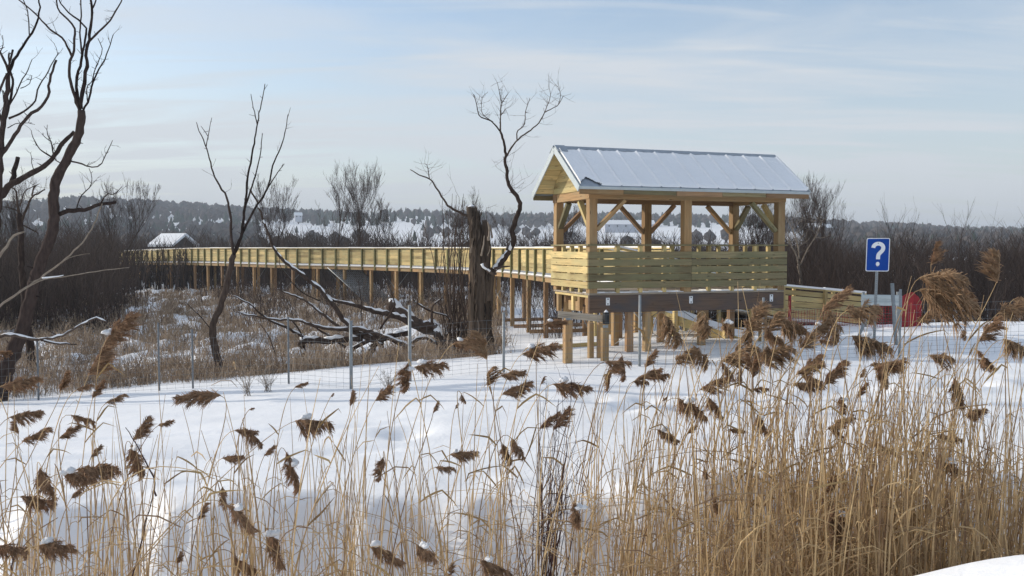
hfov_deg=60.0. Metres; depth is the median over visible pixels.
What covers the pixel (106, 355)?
reed
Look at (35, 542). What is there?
reed stalk
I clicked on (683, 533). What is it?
reed stalk
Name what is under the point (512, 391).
reed
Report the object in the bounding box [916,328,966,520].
reed
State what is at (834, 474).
reed stalk
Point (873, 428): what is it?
reed stalk
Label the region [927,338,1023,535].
reed
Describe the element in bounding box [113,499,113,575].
reed stalk
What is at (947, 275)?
reed
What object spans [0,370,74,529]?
reed
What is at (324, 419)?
reed
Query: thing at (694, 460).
reed stalk
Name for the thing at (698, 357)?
reed
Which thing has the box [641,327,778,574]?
reed
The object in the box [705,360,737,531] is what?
reed
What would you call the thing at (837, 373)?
reed
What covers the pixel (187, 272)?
thicket
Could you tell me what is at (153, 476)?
stalk
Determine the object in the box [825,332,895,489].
reed
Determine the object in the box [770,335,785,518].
reed
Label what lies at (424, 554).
reed
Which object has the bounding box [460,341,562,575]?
reed
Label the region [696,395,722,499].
reed
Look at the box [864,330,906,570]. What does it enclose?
reed stalk
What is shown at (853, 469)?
reed stalk
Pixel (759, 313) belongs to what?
reed
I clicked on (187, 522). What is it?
reed stalk
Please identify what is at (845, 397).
reed
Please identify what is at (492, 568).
reed
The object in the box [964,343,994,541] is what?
reed
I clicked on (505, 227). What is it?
bare tree
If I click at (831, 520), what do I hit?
reed
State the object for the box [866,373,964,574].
reed
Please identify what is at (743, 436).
reed stalk
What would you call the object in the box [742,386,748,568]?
reed stalk
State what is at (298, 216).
house
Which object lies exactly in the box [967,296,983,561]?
reed stalk
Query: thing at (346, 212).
bare tree
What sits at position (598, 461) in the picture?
reed
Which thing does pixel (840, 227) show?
bare tree
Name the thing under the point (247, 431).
reed
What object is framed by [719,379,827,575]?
reed
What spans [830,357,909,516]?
reed
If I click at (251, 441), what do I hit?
reed
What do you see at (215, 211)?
leafless wood
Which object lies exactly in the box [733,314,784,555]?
reed
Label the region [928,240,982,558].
reed
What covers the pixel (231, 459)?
reed
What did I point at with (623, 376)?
reed
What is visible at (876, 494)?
reed stalk
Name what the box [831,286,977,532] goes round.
reed
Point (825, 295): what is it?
access ramp
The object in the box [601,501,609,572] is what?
reed stalk
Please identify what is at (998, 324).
reed
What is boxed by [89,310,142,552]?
reed
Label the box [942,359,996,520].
reed
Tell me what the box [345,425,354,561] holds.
reed stalk
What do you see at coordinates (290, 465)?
reed
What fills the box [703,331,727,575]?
reed stalk
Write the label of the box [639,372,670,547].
reed
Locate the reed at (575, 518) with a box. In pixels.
[547,493,590,575]
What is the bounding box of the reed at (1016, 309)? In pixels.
[930,299,1023,533]
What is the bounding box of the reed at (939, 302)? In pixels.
[868,284,981,547]
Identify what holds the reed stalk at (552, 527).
on the ground at (446, 391)
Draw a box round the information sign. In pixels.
[865,238,889,346]
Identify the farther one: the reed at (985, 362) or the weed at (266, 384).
the weed at (266, 384)
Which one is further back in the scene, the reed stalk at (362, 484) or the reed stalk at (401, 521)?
the reed stalk at (362, 484)
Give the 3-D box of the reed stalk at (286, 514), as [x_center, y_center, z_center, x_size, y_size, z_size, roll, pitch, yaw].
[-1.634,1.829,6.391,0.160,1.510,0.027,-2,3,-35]
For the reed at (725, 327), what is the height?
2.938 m
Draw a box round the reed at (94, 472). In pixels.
[4,459,123,574]
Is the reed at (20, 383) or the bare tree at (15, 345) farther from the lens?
the bare tree at (15, 345)
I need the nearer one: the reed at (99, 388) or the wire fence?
the reed at (99, 388)
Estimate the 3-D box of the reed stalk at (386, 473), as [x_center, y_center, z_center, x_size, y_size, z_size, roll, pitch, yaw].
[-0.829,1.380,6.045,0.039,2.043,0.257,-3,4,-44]
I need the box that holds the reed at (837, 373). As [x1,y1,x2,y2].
[788,359,850,564]
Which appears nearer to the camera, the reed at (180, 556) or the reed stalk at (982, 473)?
the reed at (180, 556)
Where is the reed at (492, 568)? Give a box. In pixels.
[444,556,513,575]
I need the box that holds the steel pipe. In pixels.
[890,283,897,344]
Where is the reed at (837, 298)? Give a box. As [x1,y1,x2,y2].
[741,284,854,545]
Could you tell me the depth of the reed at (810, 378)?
9.10 m
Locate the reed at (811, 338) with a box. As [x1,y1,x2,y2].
[776,329,823,530]
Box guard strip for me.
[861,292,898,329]
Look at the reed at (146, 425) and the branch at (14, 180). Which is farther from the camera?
the branch at (14, 180)
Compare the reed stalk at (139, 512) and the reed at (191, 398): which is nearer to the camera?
the reed stalk at (139, 512)
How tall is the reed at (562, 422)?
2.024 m
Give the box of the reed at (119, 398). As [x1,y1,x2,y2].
[67,393,128,575]
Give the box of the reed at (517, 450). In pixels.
[468,434,525,575]
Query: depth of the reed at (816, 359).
7.13 m
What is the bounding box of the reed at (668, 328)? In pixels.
[630,312,682,570]
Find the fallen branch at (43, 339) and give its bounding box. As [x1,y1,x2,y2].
[0,306,108,344]
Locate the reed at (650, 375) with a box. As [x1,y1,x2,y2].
[584,368,663,573]
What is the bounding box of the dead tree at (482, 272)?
[410,74,572,356]
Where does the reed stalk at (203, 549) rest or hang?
on the ground at (446, 391)
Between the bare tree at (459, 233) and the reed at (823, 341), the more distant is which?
the bare tree at (459, 233)
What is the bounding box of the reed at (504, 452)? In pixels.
[452,440,511,562]
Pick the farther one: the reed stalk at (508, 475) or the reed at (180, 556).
the reed stalk at (508, 475)
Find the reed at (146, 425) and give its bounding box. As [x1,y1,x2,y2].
[86,414,155,571]
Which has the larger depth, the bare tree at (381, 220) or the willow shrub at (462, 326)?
the bare tree at (381, 220)
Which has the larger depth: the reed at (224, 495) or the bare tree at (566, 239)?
the bare tree at (566, 239)
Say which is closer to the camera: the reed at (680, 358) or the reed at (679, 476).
the reed at (680, 358)
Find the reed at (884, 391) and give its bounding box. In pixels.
[874,358,889,520]
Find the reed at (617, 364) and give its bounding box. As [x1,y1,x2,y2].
[537,360,631,574]
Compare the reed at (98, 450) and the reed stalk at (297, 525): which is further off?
the reed stalk at (297, 525)
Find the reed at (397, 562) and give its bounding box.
[317,540,406,575]
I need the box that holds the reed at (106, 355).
[42,342,121,575]
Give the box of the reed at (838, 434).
[805,427,843,495]
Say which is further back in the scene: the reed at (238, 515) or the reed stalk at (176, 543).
the reed stalk at (176, 543)
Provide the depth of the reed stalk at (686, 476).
6.35 m
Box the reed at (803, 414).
[761,360,849,518]
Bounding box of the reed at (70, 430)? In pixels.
[12,424,83,574]
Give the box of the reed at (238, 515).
[127,490,259,575]
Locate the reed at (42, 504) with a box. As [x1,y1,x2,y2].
[0,494,57,542]
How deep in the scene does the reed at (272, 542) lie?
6.50 m
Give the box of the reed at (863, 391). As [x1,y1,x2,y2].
[842,382,869,479]
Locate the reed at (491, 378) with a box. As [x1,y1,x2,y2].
[432,365,503,573]
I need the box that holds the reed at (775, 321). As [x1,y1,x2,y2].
[767,311,801,563]
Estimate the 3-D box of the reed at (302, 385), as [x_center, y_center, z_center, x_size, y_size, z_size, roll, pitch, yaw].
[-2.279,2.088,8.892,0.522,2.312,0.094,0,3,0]
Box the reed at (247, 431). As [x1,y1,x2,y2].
[177,428,259,575]
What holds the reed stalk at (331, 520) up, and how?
on the ground at (446, 391)
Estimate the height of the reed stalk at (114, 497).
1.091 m
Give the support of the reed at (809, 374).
on the ground at (446, 391)
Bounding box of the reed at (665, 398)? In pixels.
[621,397,678,566]
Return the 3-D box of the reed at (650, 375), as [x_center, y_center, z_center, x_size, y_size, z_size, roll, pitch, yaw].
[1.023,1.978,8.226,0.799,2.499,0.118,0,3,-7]
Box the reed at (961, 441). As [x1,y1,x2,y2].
[897,434,964,519]
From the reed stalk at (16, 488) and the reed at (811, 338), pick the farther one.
the reed at (811, 338)
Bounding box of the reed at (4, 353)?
[0,350,12,360]
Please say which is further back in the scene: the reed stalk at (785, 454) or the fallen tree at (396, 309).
the fallen tree at (396, 309)
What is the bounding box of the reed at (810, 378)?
[763,375,823,509]
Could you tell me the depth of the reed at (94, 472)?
7.29 m
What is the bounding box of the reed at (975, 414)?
[921,407,988,522]
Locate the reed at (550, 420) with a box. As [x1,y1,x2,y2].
[494,410,560,561]
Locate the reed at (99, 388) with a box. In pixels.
[76,378,115,575]
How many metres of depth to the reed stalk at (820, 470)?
6.78 m
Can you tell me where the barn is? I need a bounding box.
[602,220,654,232]
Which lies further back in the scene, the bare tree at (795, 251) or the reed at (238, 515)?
the bare tree at (795, 251)
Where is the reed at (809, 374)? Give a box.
[709,361,826,571]
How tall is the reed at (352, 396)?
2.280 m
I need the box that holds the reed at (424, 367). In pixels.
[376,359,449,574]
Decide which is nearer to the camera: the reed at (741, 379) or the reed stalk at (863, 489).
the reed stalk at (863, 489)
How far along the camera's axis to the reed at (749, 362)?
7.44 m
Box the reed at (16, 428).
[3,420,35,574]
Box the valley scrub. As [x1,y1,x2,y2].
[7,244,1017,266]
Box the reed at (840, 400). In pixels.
[829,392,863,570]
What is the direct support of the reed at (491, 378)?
on the ground at (446, 391)
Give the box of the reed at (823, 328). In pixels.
[728,317,837,500]
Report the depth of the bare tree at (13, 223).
47.52 m
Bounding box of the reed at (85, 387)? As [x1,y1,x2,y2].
[32,384,94,573]
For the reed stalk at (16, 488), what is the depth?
6.93 m
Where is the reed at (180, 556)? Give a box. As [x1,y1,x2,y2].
[151,551,184,575]
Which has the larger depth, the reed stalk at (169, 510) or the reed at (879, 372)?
the reed stalk at (169, 510)
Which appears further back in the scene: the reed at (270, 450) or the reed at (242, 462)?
the reed at (242, 462)
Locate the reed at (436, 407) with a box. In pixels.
[389,400,439,574]
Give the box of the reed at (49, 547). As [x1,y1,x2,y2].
[0,537,78,575]
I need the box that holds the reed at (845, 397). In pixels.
[804,361,905,568]
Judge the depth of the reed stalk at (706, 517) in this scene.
7.14 m
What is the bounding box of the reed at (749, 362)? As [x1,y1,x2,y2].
[740,353,775,571]
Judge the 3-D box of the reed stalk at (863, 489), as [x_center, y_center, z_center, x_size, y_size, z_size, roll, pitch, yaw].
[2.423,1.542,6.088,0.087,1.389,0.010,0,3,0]
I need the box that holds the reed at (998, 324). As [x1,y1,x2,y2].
[856,315,1007,568]
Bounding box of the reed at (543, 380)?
[538,376,553,551]
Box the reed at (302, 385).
[264,382,308,572]
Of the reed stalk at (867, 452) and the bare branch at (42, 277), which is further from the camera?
the bare branch at (42, 277)
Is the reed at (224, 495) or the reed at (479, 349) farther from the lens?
the reed at (479, 349)
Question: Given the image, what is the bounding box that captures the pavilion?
[532,145,810,351]
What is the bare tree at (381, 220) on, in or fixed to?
on the ground at (446, 391)
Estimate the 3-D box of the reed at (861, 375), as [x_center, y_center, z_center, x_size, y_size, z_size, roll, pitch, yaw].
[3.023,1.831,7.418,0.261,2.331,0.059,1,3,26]
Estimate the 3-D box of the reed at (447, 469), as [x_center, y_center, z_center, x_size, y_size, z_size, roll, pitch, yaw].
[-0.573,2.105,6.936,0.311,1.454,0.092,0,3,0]
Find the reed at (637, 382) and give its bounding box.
[623,379,649,559]
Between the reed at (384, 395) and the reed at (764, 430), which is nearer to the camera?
the reed at (764, 430)
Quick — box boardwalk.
[120,246,674,337]
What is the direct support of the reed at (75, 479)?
on the ground at (446, 391)
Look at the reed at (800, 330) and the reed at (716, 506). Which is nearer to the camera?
the reed at (716, 506)
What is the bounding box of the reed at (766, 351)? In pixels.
[687,342,774,575]
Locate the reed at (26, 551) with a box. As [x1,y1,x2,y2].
[0,534,29,575]
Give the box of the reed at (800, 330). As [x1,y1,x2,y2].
[702,319,810,561]
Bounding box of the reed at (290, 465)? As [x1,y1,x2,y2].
[264,448,309,575]
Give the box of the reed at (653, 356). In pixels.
[644,348,663,575]
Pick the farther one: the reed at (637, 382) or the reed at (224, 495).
the reed at (637, 382)
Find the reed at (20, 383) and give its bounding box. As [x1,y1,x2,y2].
[0,374,43,575]
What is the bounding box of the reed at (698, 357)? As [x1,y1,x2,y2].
[688,345,728,575]
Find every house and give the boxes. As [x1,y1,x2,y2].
[148,233,198,281]
[294,212,302,221]
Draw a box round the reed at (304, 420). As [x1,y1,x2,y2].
[130,413,335,574]
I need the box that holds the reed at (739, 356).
[718,342,766,548]
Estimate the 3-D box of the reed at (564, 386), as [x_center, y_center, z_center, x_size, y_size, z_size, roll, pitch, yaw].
[0.076,1.934,7.511,1.256,2.390,0.207,0,3,2]
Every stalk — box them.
[0,520,11,575]
[10,427,156,575]
[14,403,19,575]
[24,491,41,575]
[79,466,235,575]
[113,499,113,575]
[115,480,132,575]
[127,473,138,568]
[131,435,157,575]
[144,514,170,573]
[160,470,182,575]
[171,473,188,575]
[172,462,209,575]
[174,406,211,575]
[175,514,177,575]
[177,410,202,575]
[180,459,186,575]
[195,522,215,575]
[201,522,206,575]
[223,392,253,575]
[229,525,328,550]
[242,419,262,575]
[244,437,251,564]
[256,471,286,575]
[266,471,282,575]
[274,441,293,575]
[282,479,286,575]
[294,366,378,575]
[311,459,330,575]
[322,452,335,575]
[335,426,347,575]
[336,512,336,572]
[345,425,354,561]
[348,421,388,573]
[355,479,366,553]
[380,343,398,575]
[393,476,408,562]
[397,415,426,575]
[468,493,469,575]
[487,335,555,571]
[501,376,543,575]
[541,409,571,575]
[545,463,567,575]
[569,471,598,575]
[571,417,605,575]
[571,456,613,574]
[578,384,630,575]
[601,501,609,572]
[608,387,619,573]
[619,425,634,575]
[621,387,660,569]
[637,450,796,547]
[646,345,695,574]
[658,424,698,561]
[667,358,722,575]
[674,480,686,566]
[675,441,676,575]
[678,326,756,574]
[681,322,699,575]
[696,376,744,575]
[701,426,726,574]
[702,320,741,575]
[702,478,708,571]
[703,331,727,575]
[710,463,730,575]
[713,368,728,572]
[714,369,761,539]
[718,459,725,567]
[731,459,756,575]
[738,304,740,575]
[742,287,793,571]
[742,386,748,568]
[750,395,777,569]
[753,377,809,537]
[761,364,832,575]
[774,363,789,570]
[775,386,820,539]
[775,394,821,556]
[777,384,806,510]
[778,400,799,571]
[800,390,854,575]
[804,383,829,573]
[810,373,823,575]
[816,394,856,557]
[818,373,856,536]
[820,410,859,542]
[821,340,866,554]
[842,391,877,575]
[848,276,911,575]
[848,418,875,540]
[855,443,887,560]
[857,318,859,575]
[859,417,872,575]
[862,393,869,520]
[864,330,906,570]
[883,437,917,572]
[904,320,922,575]
[914,383,930,562]
[942,335,960,568]
[946,404,1004,567]
[948,351,959,544]
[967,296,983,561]
[972,404,998,558]
[973,349,1009,560]
[987,475,999,548]
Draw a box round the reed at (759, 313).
[635,300,771,575]
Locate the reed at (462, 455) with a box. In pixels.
[434,448,479,575]
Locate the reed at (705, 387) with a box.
[692,377,731,515]
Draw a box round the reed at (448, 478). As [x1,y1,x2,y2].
[422,403,458,571]
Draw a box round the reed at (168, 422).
[104,419,174,575]
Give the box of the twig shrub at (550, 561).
[490,360,619,575]
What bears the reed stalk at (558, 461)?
on the ground at (446, 391)
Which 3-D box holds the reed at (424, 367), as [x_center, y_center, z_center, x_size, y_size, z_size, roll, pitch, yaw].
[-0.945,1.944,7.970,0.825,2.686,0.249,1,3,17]
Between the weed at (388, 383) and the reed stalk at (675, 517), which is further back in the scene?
the weed at (388, 383)
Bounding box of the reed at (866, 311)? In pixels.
[801,297,882,549]
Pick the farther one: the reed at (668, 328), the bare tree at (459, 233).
the bare tree at (459, 233)
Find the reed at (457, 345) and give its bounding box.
[384,337,475,575]
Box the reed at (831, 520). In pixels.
[799,487,849,572]
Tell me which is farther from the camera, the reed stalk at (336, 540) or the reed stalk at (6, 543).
the reed stalk at (336, 540)
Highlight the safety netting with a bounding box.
[786,292,921,326]
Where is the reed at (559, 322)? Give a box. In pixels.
[521,318,568,547]
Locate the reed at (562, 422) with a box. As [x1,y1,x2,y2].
[534,405,574,574]
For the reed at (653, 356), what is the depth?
8.46 m
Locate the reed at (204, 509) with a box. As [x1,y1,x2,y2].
[196,502,212,571]
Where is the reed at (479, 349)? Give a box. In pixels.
[457,330,524,574]
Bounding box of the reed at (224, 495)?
[197,479,235,575]
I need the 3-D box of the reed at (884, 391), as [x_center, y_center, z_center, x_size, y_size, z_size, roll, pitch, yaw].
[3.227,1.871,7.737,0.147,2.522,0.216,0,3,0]
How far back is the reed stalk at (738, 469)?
6.50 m
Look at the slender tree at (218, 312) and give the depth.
21.95 m
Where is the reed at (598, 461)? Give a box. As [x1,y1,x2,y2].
[577,366,621,575]
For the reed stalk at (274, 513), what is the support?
on the ground at (446, 391)
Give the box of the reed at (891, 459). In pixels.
[872,449,929,536]
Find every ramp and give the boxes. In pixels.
[593,246,867,335]
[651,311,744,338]
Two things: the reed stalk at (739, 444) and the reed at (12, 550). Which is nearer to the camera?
the reed at (12, 550)
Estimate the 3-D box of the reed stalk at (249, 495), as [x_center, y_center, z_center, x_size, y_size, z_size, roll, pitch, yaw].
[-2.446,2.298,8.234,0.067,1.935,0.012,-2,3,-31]
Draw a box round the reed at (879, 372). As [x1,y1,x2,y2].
[824,361,884,553]
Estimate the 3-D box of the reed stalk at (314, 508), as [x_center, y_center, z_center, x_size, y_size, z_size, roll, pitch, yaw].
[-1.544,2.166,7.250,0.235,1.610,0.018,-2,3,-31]
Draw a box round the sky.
[0,0,1023,227]
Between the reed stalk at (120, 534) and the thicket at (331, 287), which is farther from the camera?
the thicket at (331, 287)
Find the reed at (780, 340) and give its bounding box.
[749,336,784,532]
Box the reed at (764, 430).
[723,411,767,574]
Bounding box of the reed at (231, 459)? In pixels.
[210,454,247,575]
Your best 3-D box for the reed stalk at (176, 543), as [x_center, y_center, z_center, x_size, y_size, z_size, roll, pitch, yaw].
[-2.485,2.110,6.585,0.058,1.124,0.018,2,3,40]
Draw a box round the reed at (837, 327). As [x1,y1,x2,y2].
[816,310,843,522]
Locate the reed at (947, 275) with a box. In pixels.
[895,266,972,574]
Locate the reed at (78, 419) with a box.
[58,415,95,575]
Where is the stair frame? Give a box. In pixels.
[558,310,608,362]
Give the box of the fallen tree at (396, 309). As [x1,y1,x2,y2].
[233,190,453,358]
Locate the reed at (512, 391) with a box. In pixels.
[474,379,535,574]
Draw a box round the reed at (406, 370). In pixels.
[389,359,447,566]
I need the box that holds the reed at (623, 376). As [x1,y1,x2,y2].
[567,352,625,572]
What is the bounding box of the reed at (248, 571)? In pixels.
[194,539,257,575]
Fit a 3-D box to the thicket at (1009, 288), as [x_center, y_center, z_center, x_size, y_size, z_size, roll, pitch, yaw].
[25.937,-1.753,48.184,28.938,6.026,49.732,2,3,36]
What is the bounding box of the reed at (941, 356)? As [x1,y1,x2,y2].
[888,352,955,553]
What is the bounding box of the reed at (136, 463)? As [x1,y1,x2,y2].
[123,441,158,575]
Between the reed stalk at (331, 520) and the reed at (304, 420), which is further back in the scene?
the reed at (304, 420)
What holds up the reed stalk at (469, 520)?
on the ground at (446, 391)
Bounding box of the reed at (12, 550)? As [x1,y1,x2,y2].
[0,527,25,561]
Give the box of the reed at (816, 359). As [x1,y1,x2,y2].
[737,353,825,572]
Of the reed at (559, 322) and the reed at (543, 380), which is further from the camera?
the reed at (559, 322)
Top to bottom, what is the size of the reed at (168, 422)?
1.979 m
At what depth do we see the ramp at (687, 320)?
24.35 m
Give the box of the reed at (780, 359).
[745,344,801,567]
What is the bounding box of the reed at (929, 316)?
[852,308,945,495]
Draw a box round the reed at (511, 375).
[493,368,528,569]
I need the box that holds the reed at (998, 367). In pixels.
[984,297,1023,554]
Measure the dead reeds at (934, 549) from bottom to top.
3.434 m
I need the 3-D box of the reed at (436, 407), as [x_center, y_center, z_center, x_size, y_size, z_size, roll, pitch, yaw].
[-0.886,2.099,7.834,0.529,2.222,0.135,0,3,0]
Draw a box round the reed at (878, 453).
[840,442,895,507]
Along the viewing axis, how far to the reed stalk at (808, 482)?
6.81 m
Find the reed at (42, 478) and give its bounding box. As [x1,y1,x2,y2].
[19,462,59,575]
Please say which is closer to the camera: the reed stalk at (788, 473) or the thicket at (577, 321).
the reed stalk at (788, 473)
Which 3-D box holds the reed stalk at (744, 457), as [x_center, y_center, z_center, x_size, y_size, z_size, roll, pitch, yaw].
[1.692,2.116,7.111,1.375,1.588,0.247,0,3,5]
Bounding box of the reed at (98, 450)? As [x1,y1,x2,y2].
[86,444,104,575]
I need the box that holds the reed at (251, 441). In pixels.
[238,427,262,535]
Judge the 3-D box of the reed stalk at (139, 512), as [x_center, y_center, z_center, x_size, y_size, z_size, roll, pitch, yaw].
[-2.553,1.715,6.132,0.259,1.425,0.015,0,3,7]
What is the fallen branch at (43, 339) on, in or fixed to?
on the ground at (446, 391)
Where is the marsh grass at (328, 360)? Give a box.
[0,283,526,399]
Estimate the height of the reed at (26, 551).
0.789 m
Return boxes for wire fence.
[0,289,1023,401]
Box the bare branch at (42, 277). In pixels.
[0,203,128,306]
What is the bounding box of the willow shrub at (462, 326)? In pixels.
[415,167,496,356]
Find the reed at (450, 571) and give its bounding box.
[447,562,455,575]
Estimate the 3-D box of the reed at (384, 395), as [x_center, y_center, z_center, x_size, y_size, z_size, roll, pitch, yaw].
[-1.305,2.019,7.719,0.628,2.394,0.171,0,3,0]
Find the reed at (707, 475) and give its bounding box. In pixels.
[646,463,708,575]
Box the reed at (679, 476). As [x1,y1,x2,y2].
[655,424,698,539]
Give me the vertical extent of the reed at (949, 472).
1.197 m
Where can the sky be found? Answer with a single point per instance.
(896, 101)
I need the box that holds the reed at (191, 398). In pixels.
[172,388,226,575]
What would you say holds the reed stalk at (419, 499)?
on the ground at (446, 391)
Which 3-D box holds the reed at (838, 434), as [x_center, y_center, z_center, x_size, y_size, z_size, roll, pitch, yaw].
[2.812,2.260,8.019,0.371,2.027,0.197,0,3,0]
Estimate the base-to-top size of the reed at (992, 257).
3.619 m
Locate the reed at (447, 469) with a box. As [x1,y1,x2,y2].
[419,465,457,575]
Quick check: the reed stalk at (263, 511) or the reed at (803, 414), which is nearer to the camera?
the reed stalk at (263, 511)
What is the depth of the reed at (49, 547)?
5.90 m
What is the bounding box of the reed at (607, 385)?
[574,366,613,567]
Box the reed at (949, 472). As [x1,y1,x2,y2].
[895,457,962,563]
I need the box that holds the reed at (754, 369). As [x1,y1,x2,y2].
[743,354,761,537]
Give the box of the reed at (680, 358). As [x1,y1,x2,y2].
[589,347,698,568]
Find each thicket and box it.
[0,208,161,336]
[57,215,854,292]
[190,267,577,334]
[327,267,388,305]
[521,232,881,338]
[680,307,813,329]
[755,213,1023,324]
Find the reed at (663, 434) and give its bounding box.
[622,426,680,562]
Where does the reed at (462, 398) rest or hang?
on the ground at (446, 391)
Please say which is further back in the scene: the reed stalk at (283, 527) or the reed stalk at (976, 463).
the reed stalk at (283, 527)
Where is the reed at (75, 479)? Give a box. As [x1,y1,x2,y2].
[15,466,96,573]
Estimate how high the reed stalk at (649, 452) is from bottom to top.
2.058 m
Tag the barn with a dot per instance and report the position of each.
(618, 226)
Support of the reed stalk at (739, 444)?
on the ground at (446, 391)
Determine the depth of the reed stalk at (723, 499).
7.25 m
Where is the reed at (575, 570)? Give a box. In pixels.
[572,565,582,575]
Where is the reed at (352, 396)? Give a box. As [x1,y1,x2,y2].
[295,389,356,574]
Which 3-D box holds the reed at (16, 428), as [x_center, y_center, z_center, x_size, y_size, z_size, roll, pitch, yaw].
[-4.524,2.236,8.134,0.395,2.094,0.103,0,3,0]
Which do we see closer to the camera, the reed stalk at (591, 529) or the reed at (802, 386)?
the reed stalk at (591, 529)
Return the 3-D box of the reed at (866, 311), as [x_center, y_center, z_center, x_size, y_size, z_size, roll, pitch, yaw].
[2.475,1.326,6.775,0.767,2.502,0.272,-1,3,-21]
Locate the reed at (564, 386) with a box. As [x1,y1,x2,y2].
[450,376,593,566]
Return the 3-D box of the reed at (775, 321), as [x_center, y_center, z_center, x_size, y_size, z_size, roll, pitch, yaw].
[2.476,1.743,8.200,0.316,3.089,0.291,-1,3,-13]
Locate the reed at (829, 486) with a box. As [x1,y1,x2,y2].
[795,475,841,572]
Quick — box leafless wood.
[0,195,1023,257]
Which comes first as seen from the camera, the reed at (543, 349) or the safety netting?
the reed at (543, 349)
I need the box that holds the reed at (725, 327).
[718,316,736,573]
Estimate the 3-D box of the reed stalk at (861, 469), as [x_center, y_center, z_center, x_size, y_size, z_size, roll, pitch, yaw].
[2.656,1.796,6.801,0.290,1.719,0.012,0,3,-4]
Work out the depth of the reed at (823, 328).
8.62 m
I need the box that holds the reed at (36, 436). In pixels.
[0,426,53,480]
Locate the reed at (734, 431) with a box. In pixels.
[720,428,749,565]
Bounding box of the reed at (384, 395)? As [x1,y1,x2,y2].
[332,385,394,561]
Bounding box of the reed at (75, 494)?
[29,487,82,574]
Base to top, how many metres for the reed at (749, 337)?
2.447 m
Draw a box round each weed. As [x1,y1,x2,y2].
[231,366,255,395]
[255,367,279,391]
[376,365,404,389]
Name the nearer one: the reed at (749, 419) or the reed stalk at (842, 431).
the reed stalk at (842, 431)
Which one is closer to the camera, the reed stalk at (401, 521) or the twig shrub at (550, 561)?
the reed stalk at (401, 521)
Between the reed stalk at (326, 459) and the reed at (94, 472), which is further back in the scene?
the reed at (94, 472)
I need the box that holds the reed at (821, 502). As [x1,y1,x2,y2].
[783,492,833,556]
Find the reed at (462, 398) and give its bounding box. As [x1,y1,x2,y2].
[457,391,499,575]
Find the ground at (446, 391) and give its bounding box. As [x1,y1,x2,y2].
[0,205,1023,575]
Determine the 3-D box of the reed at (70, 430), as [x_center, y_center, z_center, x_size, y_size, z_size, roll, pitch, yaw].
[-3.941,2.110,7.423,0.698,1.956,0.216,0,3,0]
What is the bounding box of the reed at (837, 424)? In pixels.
[804,414,857,540]
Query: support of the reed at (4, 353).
on the ground at (446, 391)
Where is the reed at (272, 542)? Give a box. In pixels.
[236,521,286,575]
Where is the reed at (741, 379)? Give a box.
[689,364,754,568]
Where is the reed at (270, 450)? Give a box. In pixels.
[222,445,275,544]
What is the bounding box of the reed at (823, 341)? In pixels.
[724,338,830,538]
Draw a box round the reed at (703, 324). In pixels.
[642,311,714,571]
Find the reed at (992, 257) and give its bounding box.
[896,248,1002,571]
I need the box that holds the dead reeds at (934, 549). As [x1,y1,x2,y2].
[0,287,1023,575]
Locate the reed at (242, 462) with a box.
[231,408,254,575]
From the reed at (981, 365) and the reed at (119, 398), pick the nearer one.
the reed at (119, 398)
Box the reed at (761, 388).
[688,386,769,558]
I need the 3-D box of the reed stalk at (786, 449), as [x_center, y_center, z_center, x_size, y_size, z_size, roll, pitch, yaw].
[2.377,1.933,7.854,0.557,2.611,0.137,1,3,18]
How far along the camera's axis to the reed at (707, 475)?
6.57 m
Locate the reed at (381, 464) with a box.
[369,451,393,575]
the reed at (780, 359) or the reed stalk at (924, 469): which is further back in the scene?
the reed at (780, 359)
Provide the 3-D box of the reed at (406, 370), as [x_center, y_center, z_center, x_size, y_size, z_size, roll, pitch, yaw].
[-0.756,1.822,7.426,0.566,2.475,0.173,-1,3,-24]
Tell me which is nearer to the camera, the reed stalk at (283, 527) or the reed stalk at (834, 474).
the reed stalk at (834, 474)
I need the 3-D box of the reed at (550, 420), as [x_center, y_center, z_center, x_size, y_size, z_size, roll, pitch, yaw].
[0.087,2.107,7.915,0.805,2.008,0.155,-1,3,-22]
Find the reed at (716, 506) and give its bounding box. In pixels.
[712,492,717,574]
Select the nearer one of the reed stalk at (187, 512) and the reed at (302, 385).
the reed stalk at (187, 512)
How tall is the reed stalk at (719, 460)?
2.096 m
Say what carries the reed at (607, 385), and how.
on the ground at (446, 391)
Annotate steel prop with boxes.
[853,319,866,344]
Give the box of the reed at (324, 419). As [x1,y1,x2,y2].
[287,393,339,575]
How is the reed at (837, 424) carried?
on the ground at (446, 391)
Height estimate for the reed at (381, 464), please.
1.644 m
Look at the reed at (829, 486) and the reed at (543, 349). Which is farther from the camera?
the reed at (543, 349)
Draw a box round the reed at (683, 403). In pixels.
[636,396,707,539]
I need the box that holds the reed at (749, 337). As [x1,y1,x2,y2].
[716,327,755,511]
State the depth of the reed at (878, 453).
7.55 m
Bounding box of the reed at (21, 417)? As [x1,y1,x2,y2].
[0,410,46,429]
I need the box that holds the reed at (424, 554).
[370,540,438,575]
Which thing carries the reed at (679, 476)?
on the ground at (446, 391)
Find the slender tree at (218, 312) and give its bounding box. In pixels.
[189,84,290,372]
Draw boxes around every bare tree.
[0,0,61,277]
[0,0,128,401]
[0,170,35,264]
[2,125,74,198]
[2,168,48,371]
[83,171,160,276]
[248,173,299,290]
[315,160,364,246]
[338,156,384,281]
[362,195,397,273]
[443,188,492,288]
[488,208,525,287]
[545,203,583,249]
[727,204,791,251]
[758,176,845,295]
[769,205,829,290]
[787,172,855,272]
[874,197,918,274]
[939,200,995,315]
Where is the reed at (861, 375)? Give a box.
[859,369,881,529]

